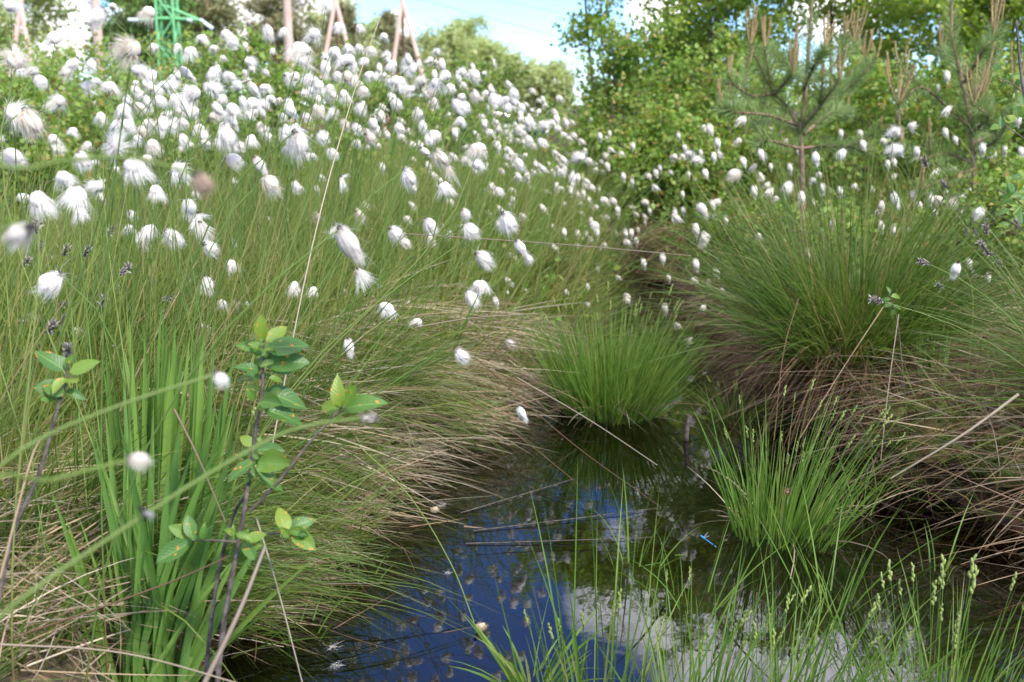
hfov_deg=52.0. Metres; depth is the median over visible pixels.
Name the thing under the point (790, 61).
young pine
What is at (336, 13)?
pole frame
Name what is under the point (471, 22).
leafy tree
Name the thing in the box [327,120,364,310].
cotton grass stalk
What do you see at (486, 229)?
cotton grass stalk
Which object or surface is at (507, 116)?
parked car
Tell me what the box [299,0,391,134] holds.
leafy tree
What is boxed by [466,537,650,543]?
twig
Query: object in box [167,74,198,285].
cotton grass stalk
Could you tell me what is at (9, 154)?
cotton grass stalk
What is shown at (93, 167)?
cotton grass stalk
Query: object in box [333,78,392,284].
cotton grass stalk
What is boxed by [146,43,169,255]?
cotton grass stalk
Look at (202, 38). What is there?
cotton grass stalk
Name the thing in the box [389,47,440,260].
cotton grass stalk
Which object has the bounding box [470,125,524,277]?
cotton grass stalk
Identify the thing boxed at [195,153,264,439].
cotton grass stalk
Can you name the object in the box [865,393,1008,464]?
moss cushion
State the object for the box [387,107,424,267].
cotton grass stalk
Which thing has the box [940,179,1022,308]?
withered stalk
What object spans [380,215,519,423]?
cotton grass stalk
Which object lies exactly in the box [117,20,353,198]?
shrub
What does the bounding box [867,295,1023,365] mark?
withered stalk
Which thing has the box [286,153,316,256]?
cotton grass stalk
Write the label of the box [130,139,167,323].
cotton grass stalk
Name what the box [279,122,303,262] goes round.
cotton grass stalk
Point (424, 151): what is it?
cotton grass stalk
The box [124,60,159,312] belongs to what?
cotton grass stalk
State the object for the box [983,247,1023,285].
withered stalk
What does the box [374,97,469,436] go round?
cotton grass stalk
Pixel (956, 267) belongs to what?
cotton grass stalk
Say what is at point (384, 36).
cotton grass stalk
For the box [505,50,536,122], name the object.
leafy tree
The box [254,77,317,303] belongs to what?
cotton grass stalk
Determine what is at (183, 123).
cotton grass stalk
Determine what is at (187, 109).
cotton grass stalk
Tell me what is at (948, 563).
grass shoots
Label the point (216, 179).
cotton grass stalk
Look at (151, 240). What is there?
cotton grass stalk
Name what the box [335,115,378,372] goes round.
cotton grass stalk
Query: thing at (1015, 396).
dry straw
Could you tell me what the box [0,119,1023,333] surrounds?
undergrowth
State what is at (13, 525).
dry straw
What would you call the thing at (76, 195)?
cotton grass stalk
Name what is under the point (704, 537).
damselfly
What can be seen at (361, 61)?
cotton grass stalk
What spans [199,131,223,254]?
cotton grass stalk
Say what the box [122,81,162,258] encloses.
cotton grass stalk
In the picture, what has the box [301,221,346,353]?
cotton grass stalk
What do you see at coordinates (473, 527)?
sunken litter
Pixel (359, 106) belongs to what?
cotton grass stalk
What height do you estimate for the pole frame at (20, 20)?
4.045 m
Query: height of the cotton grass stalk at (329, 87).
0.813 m
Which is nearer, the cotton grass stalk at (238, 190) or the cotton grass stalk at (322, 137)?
the cotton grass stalk at (322, 137)
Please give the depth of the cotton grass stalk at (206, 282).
2.51 m
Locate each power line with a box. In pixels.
[423,0,602,47]
[501,0,642,24]
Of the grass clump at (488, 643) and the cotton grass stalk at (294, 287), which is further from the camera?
the cotton grass stalk at (294, 287)
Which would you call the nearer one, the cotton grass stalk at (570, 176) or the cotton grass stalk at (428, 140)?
the cotton grass stalk at (428, 140)
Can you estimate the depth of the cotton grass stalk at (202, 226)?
2.31 m
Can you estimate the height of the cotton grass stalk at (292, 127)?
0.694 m
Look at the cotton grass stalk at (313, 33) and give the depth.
2.60 m
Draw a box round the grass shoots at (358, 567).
[336,537,392,587]
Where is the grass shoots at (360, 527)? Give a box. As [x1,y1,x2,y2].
[311,480,388,549]
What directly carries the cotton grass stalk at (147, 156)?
on the ground at (68, 665)
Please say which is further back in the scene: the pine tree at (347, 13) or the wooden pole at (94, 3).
the pine tree at (347, 13)
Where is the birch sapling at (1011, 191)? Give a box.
[990,20,1023,231]
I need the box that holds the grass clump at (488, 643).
[447,597,627,681]
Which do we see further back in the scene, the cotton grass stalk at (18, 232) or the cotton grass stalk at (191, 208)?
the cotton grass stalk at (191, 208)
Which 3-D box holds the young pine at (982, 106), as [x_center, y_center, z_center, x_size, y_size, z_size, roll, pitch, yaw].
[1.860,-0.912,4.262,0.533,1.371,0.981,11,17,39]
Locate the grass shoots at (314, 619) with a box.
[270,574,364,649]
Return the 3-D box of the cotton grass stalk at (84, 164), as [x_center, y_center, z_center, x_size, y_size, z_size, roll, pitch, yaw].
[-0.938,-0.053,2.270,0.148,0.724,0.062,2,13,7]
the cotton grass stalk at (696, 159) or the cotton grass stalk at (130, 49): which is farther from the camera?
the cotton grass stalk at (696, 159)
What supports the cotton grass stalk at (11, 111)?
on the ground at (68, 665)
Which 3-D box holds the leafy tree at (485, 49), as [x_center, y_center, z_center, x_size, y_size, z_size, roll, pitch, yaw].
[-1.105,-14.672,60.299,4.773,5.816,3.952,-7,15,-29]
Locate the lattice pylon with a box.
[128,0,213,103]
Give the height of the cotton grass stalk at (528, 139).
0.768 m
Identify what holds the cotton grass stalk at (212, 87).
on the ground at (68, 665)
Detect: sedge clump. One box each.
[463,465,793,681]
[597,528,932,681]
[735,532,1001,681]
[790,546,1023,681]
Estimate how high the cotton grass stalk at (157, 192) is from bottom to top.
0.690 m
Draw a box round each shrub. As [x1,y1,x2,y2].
[0,21,191,178]
[0,31,171,224]
[1,22,244,186]
[101,55,340,176]
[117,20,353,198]
[286,57,453,177]
[369,38,563,182]
[536,6,706,197]
[589,89,755,228]
[648,18,873,216]
[652,187,789,294]
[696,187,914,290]
[766,33,1023,218]
[889,160,1023,296]
[932,42,1023,220]
[939,130,1023,230]
[967,180,1023,285]
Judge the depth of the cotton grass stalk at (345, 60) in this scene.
1.97 m
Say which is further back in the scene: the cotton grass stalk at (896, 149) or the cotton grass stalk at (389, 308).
the cotton grass stalk at (896, 149)
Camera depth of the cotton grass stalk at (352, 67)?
3.72 m
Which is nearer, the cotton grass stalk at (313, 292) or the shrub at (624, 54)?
the cotton grass stalk at (313, 292)
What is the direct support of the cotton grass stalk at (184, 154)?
on the ground at (68, 665)
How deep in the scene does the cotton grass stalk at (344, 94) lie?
2.76 m
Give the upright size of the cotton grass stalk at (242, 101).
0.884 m
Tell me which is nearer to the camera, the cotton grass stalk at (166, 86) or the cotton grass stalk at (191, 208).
the cotton grass stalk at (191, 208)
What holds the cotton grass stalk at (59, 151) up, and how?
on the ground at (68, 665)
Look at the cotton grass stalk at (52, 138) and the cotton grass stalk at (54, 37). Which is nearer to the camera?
the cotton grass stalk at (54, 37)
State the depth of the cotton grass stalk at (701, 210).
3.43 m
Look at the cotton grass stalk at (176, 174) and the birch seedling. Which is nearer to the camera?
the cotton grass stalk at (176, 174)
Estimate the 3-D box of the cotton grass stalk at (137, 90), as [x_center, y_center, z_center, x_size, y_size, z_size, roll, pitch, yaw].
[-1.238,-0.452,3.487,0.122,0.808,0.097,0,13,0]
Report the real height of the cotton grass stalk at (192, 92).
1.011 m
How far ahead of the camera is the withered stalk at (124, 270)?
1.90 m
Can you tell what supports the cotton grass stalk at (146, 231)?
on the ground at (68, 665)
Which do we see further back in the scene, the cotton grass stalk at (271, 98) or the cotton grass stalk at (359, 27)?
the cotton grass stalk at (271, 98)
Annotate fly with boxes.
[137,505,155,521]
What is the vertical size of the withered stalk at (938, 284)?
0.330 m
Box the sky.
[2,0,1023,104]
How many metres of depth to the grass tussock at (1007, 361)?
2.67 m
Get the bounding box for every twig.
[461,479,571,512]
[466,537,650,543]
[473,507,660,530]
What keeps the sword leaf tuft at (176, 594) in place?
on the ground at (68, 665)
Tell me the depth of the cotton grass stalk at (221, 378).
0.88 m
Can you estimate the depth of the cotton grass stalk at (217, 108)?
3.00 m
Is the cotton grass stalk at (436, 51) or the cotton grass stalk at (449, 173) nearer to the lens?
the cotton grass stalk at (449, 173)
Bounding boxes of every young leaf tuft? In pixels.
[863,357,899,391]
[916,327,950,397]
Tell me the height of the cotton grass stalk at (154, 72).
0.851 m
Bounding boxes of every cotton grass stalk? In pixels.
[0,0,26,394]
[0,36,122,536]
[0,74,49,362]
[0,101,50,146]
[0,147,47,557]
[0,155,219,204]
[0,221,50,259]
[0,370,231,468]
[0,411,379,619]
[0,453,154,482]
[1,87,98,456]
[3,31,65,412]
[10,184,62,681]
[15,69,76,238]
[15,193,30,268]
[17,122,136,614]
[24,66,46,269]
[27,269,130,623]
[40,92,122,401]
[41,148,94,444]
[43,130,70,258]
[49,138,65,265]
[52,171,93,576]
[54,180,119,629]
[55,126,82,301]
[57,66,173,322]
[63,56,233,351]
[69,207,98,415]
[73,100,136,577]
[78,76,117,346]
[80,141,93,186]
[82,7,263,439]
[82,178,121,426]
[85,223,367,681]
[86,57,177,319]
[90,84,165,305]
[90,160,102,210]
[91,78,146,266]
[93,111,134,302]
[94,117,154,382]
[97,81,131,412]
[98,102,147,348]
[100,31,162,681]
[102,92,132,245]
[104,120,135,259]
[108,3,199,321]
[109,118,181,354]
[109,210,137,296]
[115,150,160,621]
[116,81,158,260]
[120,225,136,296]
[121,116,180,267]
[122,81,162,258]
[122,94,169,382]
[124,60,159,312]
[124,151,153,347]
[126,231,151,307]
[128,77,158,261]
[129,67,169,292]
[130,126,149,222]
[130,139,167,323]
[131,133,145,314]
[133,93,170,294]
[134,90,148,241]
[135,4,203,432]
[135,64,197,357]
[135,109,171,229]
[136,73,150,213]
[137,225,171,350]
[140,102,169,225]
[140,184,168,375]
[142,43,181,262]
[142,113,235,421]
[142,117,165,217]
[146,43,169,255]
[147,117,178,289]
[148,93,197,326]
[148,223,159,316]
[148,229,187,380]
[149,91,191,391]
[151,28,234,294]
[152,33,310,645]
[155,117,188,260]
[156,124,312,560]
[157,237,219,345]
[160,198,196,379]
[162,76,193,315]
[162,116,177,280]
[162,222,178,343]
[166,132,205,310]
[166,160,211,445]
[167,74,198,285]
[172,120,241,517]
[175,140,212,261]
[176,62,221,343]
[177,46,202,346]
[177,133,193,233]
[178,81,224,364]
[178,190,199,208]
[179,83,223,467]
[182,107,219,295]
[185,82,210,222]
[185,275,215,355]
[188,101,229,334]
[189,124,205,239]
[189,210,247,419]
[189,211,241,416]
[190,110,229,310]
[190,171,283,440]
[193,34,216,326]
[195,127,208,243]
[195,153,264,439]
[197,71,239,298]
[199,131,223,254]
[199,134,259,334]
[202,116,239,293]
[204,140,222,260]
[207,37,248,287]
[207,111,222,268]
[208,103,243,380]
[209,45,220,229]
[213,280,493,552]
[214,94,255,319]
[214,139,224,206]
[214,300,227,360]
[216,94,251,290]
[217,140,245,292]
[219,209,518,527]
[221,295,240,350]
[224,80,288,313]
[224,259,240,369]
[225,142,487,509]
[226,50,357,495]
[226,74,413,504]
[227,23,274,243]
[227,79,277,315]
[228,155,273,328]
[232,108,258,224]
[233,0,332,343]
[234,146,255,259]
[235,95,276,236]
[238,113,289,256]
[238,221,482,492]
[239,102,299,294]
[240,122,291,326]
[241,94,266,436]
[241,246,497,508]
[242,111,257,252]
[243,55,272,327]
[244,131,271,230]
[246,97,282,264]
[246,181,456,509]
[252,52,319,339]
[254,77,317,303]
[255,71,302,316]
[255,122,274,276]
[256,82,324,376]
[256,122,295,296]
[256,348,472,525]
[259,71,315,315]
[259,98,275,270]
[259,124,271,224]
[259,133,286,273]
[259,179,302,285]
[263,72,296,266]
[266,23,290,307]
[267,96,293,280]
[268,145,293,230]
[269,52,330,269]
[274,163,418,442]
[275,267,378,499]
[276,18,347,316]
[277,44,355,324]
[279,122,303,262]
[280,57,333,305]
[281,113,312,256]
[283,80,327,322]
[284,25,322,335]
[284,87,315,229]
[285,130,330,339]
[285,281,301,335]
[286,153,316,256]
[287,62,357,283]
[287,88,350,327]
[287,89,310,203]
[290,147,451,500]
[294,57,368,303]
[294,71,343,224]
[294,104,326,319]
[294,302,400,492]
[297,107,338,260]
[299,116,350,253]
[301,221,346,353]
[303,46,341,329]
[304,145,339,295]
[304,287,317,353]
[304,337,357,475]
[305,212,321,252]
[307,70,354,407]
[308,44,364,254]
[311,84,335,279]
[313,24,366,270]
[313,110,337,229]
[315,128,442,448]
[315,285,480,451]
[317,102,366,207]
[320,60,400,308]
[320,174,350,316]
[321,70,452,446]
[324,86,369,301]
[325,238,528,436]
[326,126,378,377]
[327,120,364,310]
[327,217,440,416]
[328,109,377,255]
[328,225,406,431]
[329,139,361,281]
[331,33,389,264]
[333,46,377,295]
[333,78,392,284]
[335,74,445,376]
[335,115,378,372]
[340,121,405,326]
[340,209,367,297]
[342,94,402,277]
[344,47,393,219]
[345,405,527,437]
[350,71,376,258]
[354,63,409,233]
[356,71,386,236]
[368,75,429,366]
[370,57,408,283]
[370,59,427,339]
[373,85,415,325]
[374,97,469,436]
[376,146,431,331]
[376,158,487,373]
[378,67,482,385]
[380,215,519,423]
[380,316,421,395]
[385,95,440,282]
[385,120,428,304]
[386,237,412,344]
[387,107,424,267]
[387,158,461,374]
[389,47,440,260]
[392,86,439,266]
[401,132,434,326]
[413,233,434,295]
[416,66,467,284]
[418,83,456,327]
[430,100,472,294]
[434,208,471,333]
[439,89,480,283]
[447,116,468,391]
[447,151,586,381]
[448,92,500,344]
[450,93,465,265]
[458,95,509,334]
[466,102,513,328]
[468,182,506,358]
[470,114,536,286]
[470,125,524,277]
[470,135,534,331]
[471,87,520,279]
[471,103,525,339]
[478,219,501,279]
[483,339,515,385]
[490,158,528,340]
[491,134,549,292]
[505,253,533,361]
[513,119,550,318]
[534,166,567,324]
[540,173,575,352]
[567,220,599,341]
[684,149,721,247]
[686,201,767,303]
[691,155,738,282]
[698,232,760,287]
[725,168,779,260]
[778,181,826,256]
[805,150,859,387]
[835,148,866,285]
[882,141,932,274]
[884,124,925,330]
[890,190,912,254]
[933,195,973,298]
[946,196,996,295]
[950,261,973,393]
[971,206,1016,309]
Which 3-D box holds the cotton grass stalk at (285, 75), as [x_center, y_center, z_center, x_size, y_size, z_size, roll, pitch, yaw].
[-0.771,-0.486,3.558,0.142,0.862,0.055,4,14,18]
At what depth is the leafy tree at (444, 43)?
57.52 m
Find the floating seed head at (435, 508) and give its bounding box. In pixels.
[429,505,438,512]
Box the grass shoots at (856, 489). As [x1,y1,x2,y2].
[805,441,898,516]
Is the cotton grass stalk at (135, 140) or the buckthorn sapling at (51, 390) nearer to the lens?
the buckthorn sapling at (51, 390)
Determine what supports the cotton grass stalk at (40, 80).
on the ground at (68, 665)
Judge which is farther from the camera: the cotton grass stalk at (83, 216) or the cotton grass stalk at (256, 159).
the cotton grass stalk at (256, 159)
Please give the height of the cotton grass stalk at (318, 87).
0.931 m
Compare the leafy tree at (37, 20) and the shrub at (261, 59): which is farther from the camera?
the leafy tree at (37, 20)
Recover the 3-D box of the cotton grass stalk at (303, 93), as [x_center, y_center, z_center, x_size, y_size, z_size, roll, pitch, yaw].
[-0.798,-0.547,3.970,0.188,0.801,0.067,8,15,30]
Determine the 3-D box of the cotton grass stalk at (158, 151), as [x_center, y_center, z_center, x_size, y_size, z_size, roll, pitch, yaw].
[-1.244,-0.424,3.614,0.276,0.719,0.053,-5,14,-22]
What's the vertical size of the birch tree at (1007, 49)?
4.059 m
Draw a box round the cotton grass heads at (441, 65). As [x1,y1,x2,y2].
[51,41,1023,450]
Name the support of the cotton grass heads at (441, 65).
on the ground at (68, 665)
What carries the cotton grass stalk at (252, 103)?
on the ground at (68, 665)
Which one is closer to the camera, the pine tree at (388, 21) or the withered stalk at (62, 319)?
the withered stalk at (62, 319)
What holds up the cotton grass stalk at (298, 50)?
on the ground at (68, 665)
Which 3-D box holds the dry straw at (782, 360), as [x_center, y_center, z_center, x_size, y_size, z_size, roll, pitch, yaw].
[0.780,0.072,3.002,0.015,0.349,0.311,5,14,23]
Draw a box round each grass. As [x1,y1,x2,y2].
[0,96,669,681]
[0,127,1023,533]
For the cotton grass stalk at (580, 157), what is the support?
on the ground at (68, 665)
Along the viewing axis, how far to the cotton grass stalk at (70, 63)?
2.62 m
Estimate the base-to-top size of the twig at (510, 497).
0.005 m
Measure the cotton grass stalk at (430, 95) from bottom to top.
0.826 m
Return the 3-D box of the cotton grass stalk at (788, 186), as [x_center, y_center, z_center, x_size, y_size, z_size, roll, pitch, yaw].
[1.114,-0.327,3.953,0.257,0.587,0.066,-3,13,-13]
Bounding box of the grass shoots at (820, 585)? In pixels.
[749,481,959,616]
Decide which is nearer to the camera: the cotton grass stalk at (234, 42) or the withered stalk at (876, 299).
the withered stalk at (876, 299)
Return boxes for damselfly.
[700,532,715,546]
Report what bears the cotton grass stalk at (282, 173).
on the ground at (68, 665)
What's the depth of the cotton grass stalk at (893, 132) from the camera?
3.06 m
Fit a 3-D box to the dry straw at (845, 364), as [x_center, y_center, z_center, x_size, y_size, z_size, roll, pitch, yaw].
[0.895,0.085,2.851,0.317,0.329,0.005,-9,15,-33]
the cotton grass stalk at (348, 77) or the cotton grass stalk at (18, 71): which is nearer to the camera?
the cotton grass stalk at (348, 77)
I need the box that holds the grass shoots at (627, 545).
[567,465,700,568]
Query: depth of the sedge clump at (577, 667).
1.75 m
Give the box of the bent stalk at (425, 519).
[358,445,473,621]
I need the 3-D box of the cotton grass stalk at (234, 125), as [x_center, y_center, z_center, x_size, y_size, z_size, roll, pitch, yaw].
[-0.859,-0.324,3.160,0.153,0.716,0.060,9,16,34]
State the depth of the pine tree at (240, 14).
41.55 m
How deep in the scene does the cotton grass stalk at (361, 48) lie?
3.85 m
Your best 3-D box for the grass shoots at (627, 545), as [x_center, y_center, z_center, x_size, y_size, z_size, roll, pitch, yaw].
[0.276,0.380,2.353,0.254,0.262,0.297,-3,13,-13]
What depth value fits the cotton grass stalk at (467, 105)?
3.54 m
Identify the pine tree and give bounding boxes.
[77,0,171,97]
[81,0,195,69]
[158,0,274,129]
[165,0,261,68]
[227,0,330,71]
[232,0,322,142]
[238,0,341,121]
[314,0,381,92]
[366,7,417,130]
[383,34,449,138]
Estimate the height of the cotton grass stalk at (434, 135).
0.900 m
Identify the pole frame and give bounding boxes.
[8,0,32,87]
[307,0,367,146]
[382,0,437,142]
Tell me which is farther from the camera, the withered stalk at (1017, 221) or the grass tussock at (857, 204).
the grass tussock at (857, 204)
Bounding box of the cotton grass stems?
[80,41,1023,391]
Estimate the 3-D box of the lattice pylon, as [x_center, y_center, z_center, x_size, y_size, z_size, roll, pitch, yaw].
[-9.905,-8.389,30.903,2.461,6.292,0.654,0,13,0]
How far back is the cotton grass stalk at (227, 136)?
1.95 m
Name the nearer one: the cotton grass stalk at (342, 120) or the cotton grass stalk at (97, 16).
the cotton grass stalk at (97, 16)
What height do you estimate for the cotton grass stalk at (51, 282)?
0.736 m
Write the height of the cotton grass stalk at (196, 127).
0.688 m
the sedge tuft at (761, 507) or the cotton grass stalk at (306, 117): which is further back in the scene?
the cotton grass stalk at (306, 117)
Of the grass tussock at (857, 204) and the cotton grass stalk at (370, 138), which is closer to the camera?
the cotton grass stalk at (370, 138)
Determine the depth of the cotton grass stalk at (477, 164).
2.73 m
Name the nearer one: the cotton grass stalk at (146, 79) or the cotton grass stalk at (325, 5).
the cotton grass stalk at (325, 5)
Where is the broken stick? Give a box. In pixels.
[684,414,691,440]
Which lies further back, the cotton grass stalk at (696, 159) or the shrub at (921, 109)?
the shrub at (921, 109)
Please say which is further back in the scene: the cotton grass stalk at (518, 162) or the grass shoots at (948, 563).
the cotton grass stalk at (518, 162)
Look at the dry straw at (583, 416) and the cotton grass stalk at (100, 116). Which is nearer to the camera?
the dry straw at (583, 416)
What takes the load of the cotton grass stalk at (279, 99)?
on the ground at (68, 665)
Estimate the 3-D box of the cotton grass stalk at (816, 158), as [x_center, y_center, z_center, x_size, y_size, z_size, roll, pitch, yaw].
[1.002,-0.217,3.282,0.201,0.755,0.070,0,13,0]
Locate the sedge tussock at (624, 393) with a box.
[499,281,741,440]
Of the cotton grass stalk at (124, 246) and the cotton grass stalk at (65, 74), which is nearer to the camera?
the cotton grass stalk at (65, 74)
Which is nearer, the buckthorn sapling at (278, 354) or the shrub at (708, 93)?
the buckthorn sapling at (278, 354)
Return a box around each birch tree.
[549,0,756,168]
[552,0,848,149]
[587,0,841,139]
[744,0,944,173]
[839,0,1023,174]
[849,2,1009,156]
[899,11,1023,154]
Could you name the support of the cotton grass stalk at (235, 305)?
on the ground at (68, 665)
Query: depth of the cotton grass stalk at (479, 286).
1.90 m
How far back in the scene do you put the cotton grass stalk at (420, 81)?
2.71 m
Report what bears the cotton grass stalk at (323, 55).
on the ground at (68, 665)
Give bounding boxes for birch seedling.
[882,286,903,385]
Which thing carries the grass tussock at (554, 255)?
on the ground at (68, 665)
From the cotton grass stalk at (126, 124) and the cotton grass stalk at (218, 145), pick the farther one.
the cotton grass stalk at (218, 145)
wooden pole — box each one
[90,0,105,126]
[283,0,293,121]
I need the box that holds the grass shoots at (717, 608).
[605,510,797,613]
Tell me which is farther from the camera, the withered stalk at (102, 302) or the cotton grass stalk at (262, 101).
the cotton grass stalk at (262, 101)
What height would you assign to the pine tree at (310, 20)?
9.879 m
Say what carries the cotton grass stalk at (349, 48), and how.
on the ground at (68, 665)
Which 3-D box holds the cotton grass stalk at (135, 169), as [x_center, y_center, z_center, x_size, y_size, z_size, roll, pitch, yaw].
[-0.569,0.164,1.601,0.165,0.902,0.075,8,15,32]
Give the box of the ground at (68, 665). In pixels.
[0,105,1023,681]
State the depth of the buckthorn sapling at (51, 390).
1.45 m
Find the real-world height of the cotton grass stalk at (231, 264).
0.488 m
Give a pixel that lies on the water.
(502, 563)
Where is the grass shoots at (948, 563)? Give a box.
[907,495,972,583]
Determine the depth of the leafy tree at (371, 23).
58.75 m
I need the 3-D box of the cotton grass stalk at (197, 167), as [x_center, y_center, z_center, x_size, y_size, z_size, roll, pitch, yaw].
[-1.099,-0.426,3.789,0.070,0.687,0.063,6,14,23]
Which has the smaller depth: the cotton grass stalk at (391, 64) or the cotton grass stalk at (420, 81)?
the cotton grass stalk at (420, 81)
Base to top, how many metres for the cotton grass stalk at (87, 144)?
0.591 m
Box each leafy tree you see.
[0,0,85,132]
[60,0,208,137]
[114,0,243,122]
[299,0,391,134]
[350,13,435,133]
[414,13,493,128]
[422,9,507,65]
[463,33,530,114]
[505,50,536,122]
[514,48,587,135]
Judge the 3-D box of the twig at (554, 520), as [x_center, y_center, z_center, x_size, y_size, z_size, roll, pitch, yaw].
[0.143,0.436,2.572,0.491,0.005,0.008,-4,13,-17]
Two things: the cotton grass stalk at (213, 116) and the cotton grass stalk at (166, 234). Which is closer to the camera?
the cotton grass stalk at (166, 234)
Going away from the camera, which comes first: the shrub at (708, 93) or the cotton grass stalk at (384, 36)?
the cotton grass stalk at (384, 36)
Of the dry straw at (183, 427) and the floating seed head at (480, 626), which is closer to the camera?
the dry straw at (183, 427)
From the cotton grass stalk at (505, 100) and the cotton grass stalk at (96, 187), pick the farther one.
the cotton grass stalk at (505, 100)
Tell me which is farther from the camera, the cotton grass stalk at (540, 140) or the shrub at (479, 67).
the shrub at (479, 67)
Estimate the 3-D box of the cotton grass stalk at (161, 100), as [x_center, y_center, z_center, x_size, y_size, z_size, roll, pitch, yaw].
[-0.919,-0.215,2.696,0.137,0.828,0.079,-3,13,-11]
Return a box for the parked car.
[460,108,543,144]
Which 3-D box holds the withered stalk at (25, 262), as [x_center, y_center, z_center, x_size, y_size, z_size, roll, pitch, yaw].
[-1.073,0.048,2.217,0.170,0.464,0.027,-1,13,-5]
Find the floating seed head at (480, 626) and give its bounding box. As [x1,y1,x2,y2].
[474,620,487,630]
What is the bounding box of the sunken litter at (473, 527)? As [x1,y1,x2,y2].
[221,363,1023,681]
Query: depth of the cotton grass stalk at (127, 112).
1.80 m
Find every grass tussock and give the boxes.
[410,177,634,311]
[510,59,1023,463]
[622,194,765,288]
[682,133,962,320]
[733,168,1023,503]
[909,164,1023,297]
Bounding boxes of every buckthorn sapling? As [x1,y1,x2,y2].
[0,351,100,602]
[156,314,388,681]
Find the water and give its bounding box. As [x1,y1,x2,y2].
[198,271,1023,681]
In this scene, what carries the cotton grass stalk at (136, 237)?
on the ground at (68, 665)
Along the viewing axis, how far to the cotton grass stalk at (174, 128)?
3.27 m
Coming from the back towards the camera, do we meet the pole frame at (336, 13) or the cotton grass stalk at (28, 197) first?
the pole frame at (336, 13)
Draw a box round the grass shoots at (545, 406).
[524,385,571,411]
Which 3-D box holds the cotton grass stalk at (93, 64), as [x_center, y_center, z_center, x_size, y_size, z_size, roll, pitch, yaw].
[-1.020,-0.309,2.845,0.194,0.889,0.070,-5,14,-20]
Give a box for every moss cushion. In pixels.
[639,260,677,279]
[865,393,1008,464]
[954,425,1023,490]
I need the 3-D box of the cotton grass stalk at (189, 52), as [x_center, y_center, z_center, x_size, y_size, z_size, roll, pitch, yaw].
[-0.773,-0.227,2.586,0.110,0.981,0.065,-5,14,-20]
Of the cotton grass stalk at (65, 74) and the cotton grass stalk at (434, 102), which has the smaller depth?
the cotton grass stalk at (65, 74)
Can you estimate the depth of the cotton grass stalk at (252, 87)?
3.24 m
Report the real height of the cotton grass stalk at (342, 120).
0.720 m
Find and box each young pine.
[708,0,888,255]
[884,0,1023,259]
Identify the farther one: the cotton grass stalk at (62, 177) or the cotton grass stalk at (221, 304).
the cotton grass stalk at (221, 304)
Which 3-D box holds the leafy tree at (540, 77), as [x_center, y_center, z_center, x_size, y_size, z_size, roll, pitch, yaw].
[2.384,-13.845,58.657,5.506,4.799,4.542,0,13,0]
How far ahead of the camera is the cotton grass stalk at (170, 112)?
3.96 m
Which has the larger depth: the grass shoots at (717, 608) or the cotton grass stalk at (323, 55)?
the cotton grass stalk at (323, 55)
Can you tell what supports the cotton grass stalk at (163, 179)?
on the ground at (68, 665)
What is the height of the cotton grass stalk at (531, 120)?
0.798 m
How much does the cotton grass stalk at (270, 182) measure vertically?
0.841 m
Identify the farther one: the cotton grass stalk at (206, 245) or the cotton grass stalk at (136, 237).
the cotton grass stalk at (136, 237)
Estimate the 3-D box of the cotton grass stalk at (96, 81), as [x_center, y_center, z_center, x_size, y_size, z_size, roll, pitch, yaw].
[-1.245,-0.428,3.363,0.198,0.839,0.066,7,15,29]
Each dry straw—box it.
[0,439,42,577]
[0,555,230,642]
[0,643,233,681]
[173,409,225,521]
[202,546,266,681]
[255,517,302,681]
[272,0,386,442]
[404,233,690,255]
[415,313,539,327]
[450,386,572,479]
[476,358,661,507]
[517,377,656,464]
[774,297,798,439]
[800,307,882,437]
[880,314,898,460]
[891,393,1019,478]
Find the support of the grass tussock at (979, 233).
on the ground at (68, 665)
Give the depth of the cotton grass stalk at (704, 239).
3.62 m
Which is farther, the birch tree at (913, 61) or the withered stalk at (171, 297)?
the birch tree at (913, 61)
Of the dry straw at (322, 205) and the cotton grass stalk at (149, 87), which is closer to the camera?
the dry straw at (322, 205)
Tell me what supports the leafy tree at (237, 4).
on the ground at (68, 665)
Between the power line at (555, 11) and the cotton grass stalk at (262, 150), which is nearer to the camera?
the cotton grass stalk at (262, 150)
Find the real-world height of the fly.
0.011 m
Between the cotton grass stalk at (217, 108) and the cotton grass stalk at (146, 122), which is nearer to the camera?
the cotton grass stalk at (217, 108)
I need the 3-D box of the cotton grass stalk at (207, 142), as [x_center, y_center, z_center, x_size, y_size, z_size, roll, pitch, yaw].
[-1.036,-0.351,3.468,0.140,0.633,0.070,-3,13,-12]
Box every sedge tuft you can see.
[679,365,821,423]
[688,379,939,577]
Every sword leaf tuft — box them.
[32,361,314,681]
[100,301,237,594]
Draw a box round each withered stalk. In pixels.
[0,218,44,421]
[0,255,32,300]
[27,318,59,634]
[31,242,72,434]
[32,244,93,439]
[33,240,43,307]
[40,312,68,364]
[46,299,69,372]
[51,225,114,349]
[56,262,134,547]
[60,294,103,460]
[61,342,78,533]
[112,295,174,397]
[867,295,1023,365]
[916,257,1023,334]
[921,154,1023,315]
[934,281,1006,390]
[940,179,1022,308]
[973,229,1023,291]
[977,238,1023,297]
[981,222,1023,298]
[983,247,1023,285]
[993,258,1023,283]
[1012,217,1023,237]
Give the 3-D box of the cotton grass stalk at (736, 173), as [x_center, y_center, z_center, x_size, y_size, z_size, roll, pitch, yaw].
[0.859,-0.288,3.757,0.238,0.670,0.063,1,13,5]

